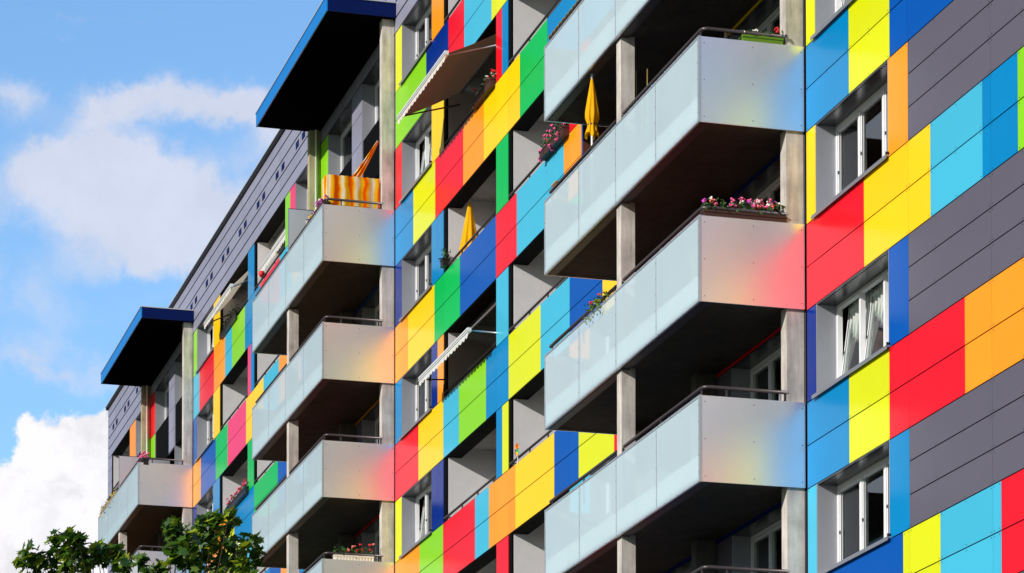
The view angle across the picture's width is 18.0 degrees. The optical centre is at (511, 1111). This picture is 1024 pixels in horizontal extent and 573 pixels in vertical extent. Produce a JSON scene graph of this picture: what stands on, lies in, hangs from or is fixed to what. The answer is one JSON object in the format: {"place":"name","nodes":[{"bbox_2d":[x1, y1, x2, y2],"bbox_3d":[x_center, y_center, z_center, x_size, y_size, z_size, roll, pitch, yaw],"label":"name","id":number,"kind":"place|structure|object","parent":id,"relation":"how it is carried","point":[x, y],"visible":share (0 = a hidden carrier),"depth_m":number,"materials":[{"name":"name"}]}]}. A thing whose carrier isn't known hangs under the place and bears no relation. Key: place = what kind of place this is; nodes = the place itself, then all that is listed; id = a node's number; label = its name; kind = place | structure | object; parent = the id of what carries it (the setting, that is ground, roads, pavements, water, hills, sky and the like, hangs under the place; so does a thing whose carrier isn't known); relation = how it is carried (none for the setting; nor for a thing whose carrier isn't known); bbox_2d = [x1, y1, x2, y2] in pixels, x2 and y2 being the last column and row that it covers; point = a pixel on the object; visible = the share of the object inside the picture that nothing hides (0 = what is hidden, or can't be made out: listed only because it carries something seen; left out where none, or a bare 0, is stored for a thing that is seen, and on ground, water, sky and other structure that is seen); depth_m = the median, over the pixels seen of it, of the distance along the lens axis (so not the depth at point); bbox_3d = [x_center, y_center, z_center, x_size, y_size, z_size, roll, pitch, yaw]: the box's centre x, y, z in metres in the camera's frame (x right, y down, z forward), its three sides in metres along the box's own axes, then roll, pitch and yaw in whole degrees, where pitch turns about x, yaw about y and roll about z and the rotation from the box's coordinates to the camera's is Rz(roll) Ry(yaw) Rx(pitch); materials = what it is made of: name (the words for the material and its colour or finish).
{"place":"outdoors","nodes":[
{"label":"outdoors","id":0,"kind":"place"},
{"bbox_2d":[0,0,321,572],"label":"sky","id":1,"kind":"structure","parent":0,"point":[129,133],"materials":[{"name":"blue"}]},
{"label":"ground","id":2,"kind":"structure","parent":0,"visible":0},
{"bbox_2d":[12,507,267,572],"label":"maple tree","id":3,"kind":"object","parent":2,"relation":"on","point":[184,553],"visible":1,"depth_m":43.88,"materials":[{"name":"green plant"}]},
{"bbox_2d":[98,0,1023,572],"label":"apartment building","id":4,"kind":"structure","parent":2,"relation":"on","point":[826,376],"depth_m":54.93,"materials":[{"name":"paint"}]},
{"bbox_2d":[99,487,117,516],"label":"flower box","id":5,"kind":"object","parent":4,"relation":"attached to","point":[107,502],"visible":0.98,"depth_m":107.81,"materials":[{"name":"wood"}]},
{"bbox_2d":[136,413,140,456],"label":"window","id":6,"kind":"structure","parent":4,"relation":"in","point":[138,420],"depth_m":113.26,"materials":[{"name":"metal"}]},
{"bbox_2d":[138,451,149,464],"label":"flower box","id":7,"kind":"object","parent":4,"relation":"attached to","point":[145,461],"visible":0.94,"depth_m":101.87,"materials":[{"name":"pink plant"}]},
{"bbox_2d":[155,371,168,457],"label":"window","id":8,"kind":"structure","parent":4,"relation":"in","point":[162,391],"depth_m":109.35,"materials":[{"name":"glass"}]},
{"bbox_2d":[175,352,181,464],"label":"window","id":9,"kind":"structure","parent":4,"relation":"in","point":[178,363],"depth_m":105.62,"materials":[{"name":"glass"}]},
{"bbox_2d":[195,304,213,373],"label":"window","id":10,"kind":"structure","parent":4,"relation":"in","point":[203,335],"depth_m":101.70,"materials":[{"name":"metal"}]},
{"bbox_2d":[195,395,213,461],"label":"window","id":11,"kind":"structure","parent":4,"relation":"in","point":[205,416],"depth_m":101.58,"materials":[{"name":"metal"}]},
{"bbox_2d":[197,485,212,531],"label":"window","id":12,"kind":"structure","parent":4,"relation":"in","point":[205,505],"depth_m":101.25,"materials":[{"name":"glass"}]},
{"bbox_2d":[220,303,239,339],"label":"flower box","id":13,"kind":"object","parent":4,"relation":"on","point":[228,325],"visible":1,"depth_m":96.25,"materials":[{"name":"green plant"}]},
{"bbox_2d":[225,479,248,510],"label":"flower box","id":14,"kind":"object","parent":4,"relation":"attached to","point":[242,493],"visible":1,"depth_m":94.51,"materials":[{"name":"pink plant"}]},
{"bbox_2d":[258,271,264,282],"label":"flower","id":15,"kind":"object","parent":4,"relation":"attached to","point":[261,274],"visible":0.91,"depth_m":91.83,"materials":[{"name":"red plant"}]},
{"bbox_2d":[295,165,307,209],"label":"window","id":16,"kind":"structure","parent":4,"relation":"in","point":[301,185],"depth_m":87.44,"materials":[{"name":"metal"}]},
{"bbox_2d":[306,194,330,225],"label":"flower box","id":17,"kind":"object","parent":4,"relation":"attached to","point":[310,217],"visible":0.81,"depth_m":76.54,"materials":[{"name":"pink plant"}]},
{"bbox_2d":[328,99,351,175],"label":"window","id":18,"kind":"structure","parent":4,"relation":"in","point":[340,136],"depth_m":83.43,"materials":[{"name":"metal"}]},
{"bbox_2d":[322,174,379,208],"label":"privacy cloth","id":19,"kind":"object","parent":4,"relation":"attached to","point":[351,188],"visible":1,"depth_m":76.32,"materials":[{"name":"orange fabric"}]},
{"bbox_2d":[332,543,374,560],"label":"flower box","id":20,"kind":"object","parent":4,"relation":"attached to","point":[353,557],"visible":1,"depth_m":75.89,"materials":[{"name":"white plastic"}]},
{"bbox_2d":[352,140,378,176],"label":"parasol","id":21,"kind":"object","parent":4,"relation":"on","point":[361,169],"visible":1,"depth_m":76.75,"materials":[{"name":"orange fabric"}]},
{"bbox_2d":[362,517,378,561],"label":"window","id":22,"kind":"structure","parent":4,"relation":"in","point":[370,535],"depth_m":79.42,"materials":[{"name":"glass"}]},
{"bbox_2d":[362,286,379,325],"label":"window","id":23,"kind":"structure","parent":4,"relation":"in","point":[371,309],"depth_m":79.59,"materials":[{"name":"glass"}]},
{"bbox_2d":[362,401,379,443],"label":"window","id":24,"kind":"structure","parent":4,"relation":"in","point":[371,422],"depth_m":79.51,"materials":[{"name":"glass"}]},
{"bbox_2d":[362,58,379,177],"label":"window","id":25,"kind":"structure","parent":4,"relation":"in","point":[371,85],"depth_m":79.79,"materials":[{"name":"glass"}]},
{"bbox_2d":[399,106,431,203],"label":"window","id":26,"kind":"structure","parent":4,"relation":"in","point":[420,131],"depth_m":75.65,"materials":[{"name":"metal"}]},
{"bbox_2d":[399,224,431,321],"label":"window","id":27,"kind":"structure","parent":4,"relation":"in","point":[417,263],"depth_m":75.41,"materials":[{"name":"metal"}]},
{"bbox_2d":[399,347,431,439],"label":"window","id":28,"kind":"structure","parent":4,"relation":"in","point":[416,399],"depth_m":75.47,"materials":[{"name":"metal"}]},
{"bbox_2d":[399,0,432,85],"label":"window","id":29,"kind":"structure","parent":4,"relation":"in","point":[417,27],"depth_m":75.60,"materials":[{"name":"metal"}]},
{"bbox_2d":[399,470,432,558],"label":"window","id":30,"kind":"structure","parent":4,"relation":"in","point":[411,537],"depth_m":75.45,"materials":[{"name":"metal"}]},
{"bbox_2d":[439,248,450,268],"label":"potted plant","id":31,"kind":"object","parent":4,"relation":"hanging from","point":[444,262],"visible":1,"depth_m":71.48,"materials":[{"name":"green plant"}]},
{"bbox_2d":[459,198,476,255],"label":"parasol","id":32,"kind":"object","parent":4,"relation":"on","point":[469,230],"visible":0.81,"depth_m":71.14,"materials":[{"name":"yellow fabric"}]},
{"bbox_2d":[471,69,495,109],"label":"flower box","id":33,"kind":"object","parent":4,"relation":"attached to","point":[486,89],"visible":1,"depth_m":68.33,"materials":[{"name":"brown plastic"}]},
{"bbox_2d":[514,443,518,463],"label":"pinwheel","id":34,"kind":"object","parent":4,"relation":"attached to","point":[516,450],"visible":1,"depth_m":65.83,"materials":[{"name":"multicoloured plastic"}]},
{"bbox_2d":[538,122,569,162],"bbox_3d":[0.813,-19.123,63.349,0.383,0.637,1.641,0,-2,-16],"label":"flower box","id":35,"kind":"object","parent":4,"relation":"attached to","point":[554,142],"visible":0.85,"depth_m":63.28,"materials":[{"name":"brown plastic"}]},
{"bbox_2d":[548,0,577,38],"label":"climbing vine","id":36,"kind":"object","parent":4,"relation":"attached to","point":[563,18],"visible":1,"depth_m":57.15,"materials":[{"name":"green plant"}]},
{"bbox_2d":[584,74,599,144],"bbox_3d":[1.384,-16.752,55.610,0.259,2.390,0.268,0,-2,-16],"label":"parasol","id":37,"kind":"object","parent":4,"relation":"on","point":[592,117],"visible":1,"depth_m":55.56,"materials":[{"name":"yellow fabric"}]},
{"bbox_2d":[583,125,607,153],"bbox_3d":[1.773,-16.605,58.223,1.020,2.390,0.060,0,-2,-16],"label":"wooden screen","id":38,"kind":"object","parent":4,"relation":"on","point":[587,142],"visible":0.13,"depth_m":58.14,"materials":[{"name":"brown wood"}]},
{"bbox_2d":[584,291,613,324],"bbox_3d":[1.452,-13.690,54.867,0.377,0.420,1.066,0,-2,-16],"label":"hanging plant","id":39,"kind":"object","parent":4,"relation":"hanging from","point":[595,302],"visible":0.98,"depth_m":54.87,"materials":[{"name":"green plant"}]},
{"bbox_2d":[590,454,616,475],"bbox_3d":[2.015,-11.419,59.835,0.346,1.450,2.730,0,-2,-16],"label":"window","id":40,"kind":"structure","parent":4,"relation":"in","point":[612,458],"depth_m":60.37,"materials":[{"name":"metal"}]},
{"bbox_2d":[625,34,698,113],"bbox_3d":[2.405,-16.667,51.894,0.066,0.074,3.822,0,-2,-16],"label":"railing","id":41,"kind":"object","parent":4,"relation":"attached to","point":[665,70],"visible":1,"depth_m":51.62,"materials":[{"name":"metal"}]},
{"bbox_2d":[658,399,690,424],"bbox_3d":[3.162,-11.086,55.895,0.406,2.380,2.750,0,-2,-16],"label":"window","id":42,"kind":"structure","parent":4,"relation":"in","point":[688,401],"depth_m":56.34,"materials":[{"name":"glass"}]},
{"bbox_2d":[670,559,691,572],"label":"window","id":43,"kind":"structure","parent":4,"relation":"in","point":[687,567],"depth_m":56.07,"materials":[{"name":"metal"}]},
{"bbox_2d":[701,196,786,222],"bbox_3d":[3.587,-13.928,50.126,1.387,0.590,0.435,0,-2,-16],"label":"flower box","id":44,"kind":"object","parent":4,"relation":"attached to","point":[760,216],"visible":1,"depth_m":50.03,"materials":[{"name":"pink plant"}]},
{"bbox_2d":[730,0,779,39],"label":"window","id":45,"kind":"structure","parent":4,"relation":"in","point":[766,16],"depth_m":52.81,"materials":[{"name":"glass"}]},
{"bbox_2d":[731,331,780,400],"bbox_3d":[4.206,-11.209,52.218,0.406,2.380,2.700,0,-2,-16],"label":"window","id":46,"kind":"structure","parent":4,"relation":"in","point":[760,369],"depth_m":53.01,"materials":[{"name":"glass"}]},
{"bbox_2d":[733,157,780,211],"bbox_3d":[4.204,-14.007,52.311,0.406,2.380,2.700,0,-2,-16],"label":"window","id":47,"kind":"structure","parent":4,"relation":"in","point":[766,186],"depth_m":52.71,"materials":[{"name":"glass"}]},
{"bbox_2d":[732,505,781,572],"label":"window","id":48,"kind":"structure","parent":4,"relation":"in","point":[759,544],"depth_m":52.97,"materials":[{"name":"glass"}]},
{"bbox_2d":[739,27,783,44],"bbox_3d":[3.895,-16.739,50.250,0.717,0.343,0.327,0,-2,-5],"label":"flower box","id":49,"kind":"object","parent":4,"relation":"attached to","point":[762,38],"visible":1,"depth_m":50.17,"materials":[{"name":"green plastic"}]},
{"bbox_2d":[810,0,853,40],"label":"window","id":50,"kind":"structure","parent":4,"relation":"in","point":[826,11],"depth_m":49.93,"materials":[{"name":"metal"}]},
{"bbox_2d":[811,60,889,219],"bbox_3d":[5.258,-14.585,48.500,0.468,1.480,3.010,0,-2,-16],"label":"window","id":51,"kind":"structure","parent":4,"relation":"in","point":[851,141],"depth_m":49.20,"materials":[{"name":"metal"}]},
{"bbox_2d":[812,249,891,398],"bbox_3d":[5.338,-11.786,48.429,0.630,1.480,3.010,0,-2,-16],"label":"window","id":52,"kind":"structure","parent":4,"relation":"in","point":[867,333],"depth_m":49.17,"materials":[{"name":"metal"}]},
{"bbox_2d":[817,441,891,572],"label":"window","id":53,"kind":"structure","parent":4,"relation":"in","point":[853,503],"depth_m":49.06,"materials":[{"name":"metal"}]}
]}

